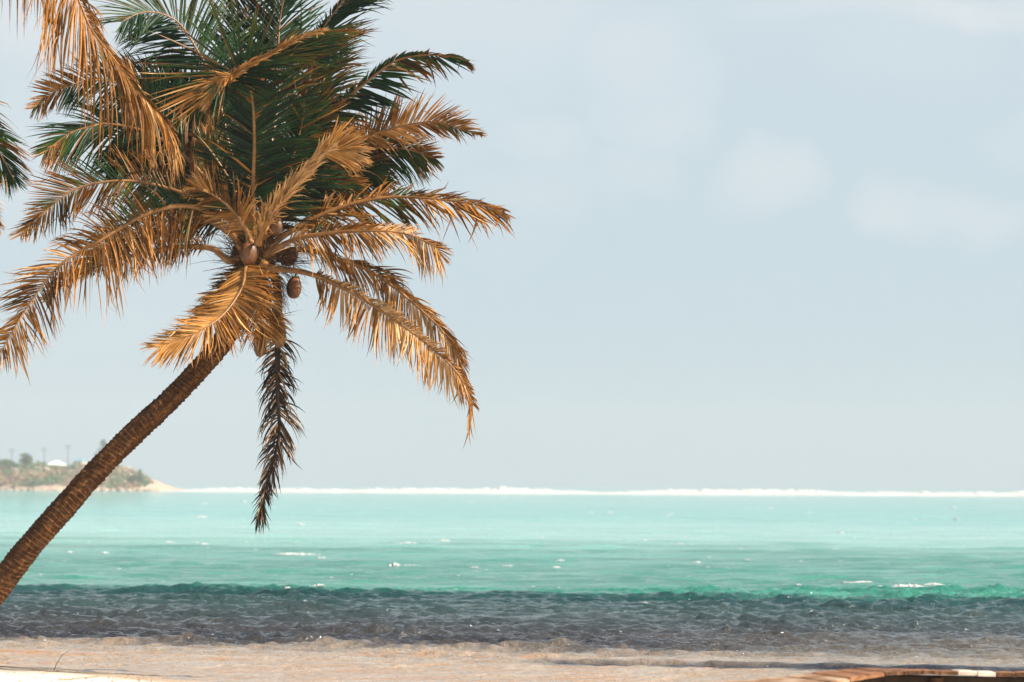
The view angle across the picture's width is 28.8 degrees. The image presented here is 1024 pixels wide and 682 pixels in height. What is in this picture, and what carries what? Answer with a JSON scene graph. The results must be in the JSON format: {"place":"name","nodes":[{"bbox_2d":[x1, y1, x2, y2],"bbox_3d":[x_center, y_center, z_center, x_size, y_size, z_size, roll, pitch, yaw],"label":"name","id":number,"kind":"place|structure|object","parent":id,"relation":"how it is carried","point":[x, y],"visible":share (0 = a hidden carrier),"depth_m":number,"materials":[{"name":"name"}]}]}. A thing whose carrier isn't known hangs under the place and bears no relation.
{"place":"outdoors","nodes":[
{"label":"outdoors","id":0,"kind":"place"},
{"bbox_2d":[0,464,183,490],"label":"headland","id":1,"kind":"structure","parent":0,"point":[156,485],"depth_m":647.84,"materials":[{"name":"beige sand"}]},
{"bbox_2d":[0,458,16,468],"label":"tree","id":2,"kind":"object","parent":1,"relation":"on","point":[8,463],"visible":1,"depth_m":652.02,"materials":[{"name":"green plant"}]},
{"bbox_2d":[18,453,33,470],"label":"tree","id":3,"kind":"object","parent":1,"relation":"on","point":[26,459],"visible":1,"depth_m":652.53,"materials":[{"name":"green plant"}]},
{"bbox_2d":[47,461,65,466],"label":"house","id":4,"kind":"structure","parent":1,"relation":"on","point":[57,463],"depth_m":681.59,"materials":[{"name":"white"}]},
{"bbox_2d":[0,486,143,490],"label":"shore rocks","id":5,"kind":"object","parent":1,"relation":"on","point":[104,488],"visible":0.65,"depth_m":636.45,"materials":[{"name":"beige stone"}]},
{"bbox_2d":[0,460,153,488],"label":"coastal scrub","id":6,"kind":"object","parent":1,"relation":"on","point":[64,474],"visible":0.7,"depth_m":647.36,"materials":[{"name":"green plant"}]},
{"bbox_2d":[73,459,87,464],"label":"house","id":7,"kind":"structure","parent":1,"relation":"on","point":[78,461],"depth_m":683.55,"materials":[{"name":"white"}]},
{"bbox_2d":[93,439,106,455],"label":"tree","id":8,"kind":"object","parent":1,"relation":"on","point":[103,444],"visible":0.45,"depth_m":652.79,"materials":[{"name":"green plant"}]},
{"bbox_2d":[127,475,137,484],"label":"tree","id":9,"kind":"object","parent":1,"relation":"on","point":[132,478],"visible":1,"depth_m":643.46,"materials":[{"name":"green plant"}]},
{"bbox_2d":[137,469,144,487],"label":"tree","id":10,"kind":"object","parent":1,"relation":"on","point":[140,477],"visible":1,"depth_m":644.22,"materials":[{"name":"green plant"}]},
{"bbox_2d":[144,488,159,490],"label":"rock","id":11,"kind":"object","parent":1,"relation":"on","point":[150,489],"visible":0.63,"depth_m":635.30,"materials":[{"name":"beige stone"}]},
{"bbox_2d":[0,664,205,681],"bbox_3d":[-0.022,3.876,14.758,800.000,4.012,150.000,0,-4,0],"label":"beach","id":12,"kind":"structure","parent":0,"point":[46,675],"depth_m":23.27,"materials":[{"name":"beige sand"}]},
{"bbox_2d":[57,675,99,679],"bbox_3d":[-4.931,3.869,22.877,0.107,0.058,1.074,-1,-4,14],"label":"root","id":13,"kind":"object","parent":12,"relation":"on","point":[77,678],"visible":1,"depth_m":22.71,"materials":[{"name":"beige plant"}]},
{"bbox_2d":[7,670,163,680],"bbox_3d":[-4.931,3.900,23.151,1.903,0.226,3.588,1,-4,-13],"label":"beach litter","id":14,"kind":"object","parent":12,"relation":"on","point":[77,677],"visible":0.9,"depth_m":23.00,"materials":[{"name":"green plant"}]},
{"bbox_2d":[0,0,184,234],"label":"coconut palm","id":15,"kind":"object","parent":12,"relation":"on","point":[123,74],"visible":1,"depth_m":20.85,"materials":[{"name":"orange plant"}]},
{"bbox_2d":[0,0,514,605],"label":"coconut palm","id":16,"kind":"object","parent":12,"relation":"on","point":[320,160],"visible":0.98,"depth_m":23.85,"materials":[{"name":"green plant"}]},
{"bbox_2d":[0,484,1023,681],"bbox_3d":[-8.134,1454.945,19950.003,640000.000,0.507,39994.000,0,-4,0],"label":"water","id":17,"kind":"structure","parent":0,"point":[187,594],"depth_m":45.31,"materials":[{"name":"teal liquid"}]},
{"bbox_2d":[14,497,1019,663],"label":"whitecaps","id":18,"kind":"object","parent":17,"relation":"on","point":[899,585],"visible":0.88,"depth_m":56.77,"materials":[{"name":"white liquid"}]},
{"bbox_2d":[155,486,1023,495],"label":"reef breakers","id":19,"kind":"object","parent":17,"relation":"on","point":[509,490],"visible":0.88,"depth_m":608.35,"materials":[{"name":"white liquid"}]},
{"bbox_2d":[0,0,1023,488],"label":"sky","id":20,"kind":"structure","parent":0,"point":[754,243],"materials":[{"name":"blue"}]},
{"bbox_2d":[736,668,1023,681],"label":"boat","id":21,"kind":"object","parent":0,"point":[877,675],"visible":1,"depth_m":16.36,"materials":[{"name":"brown wood"}]}
]}

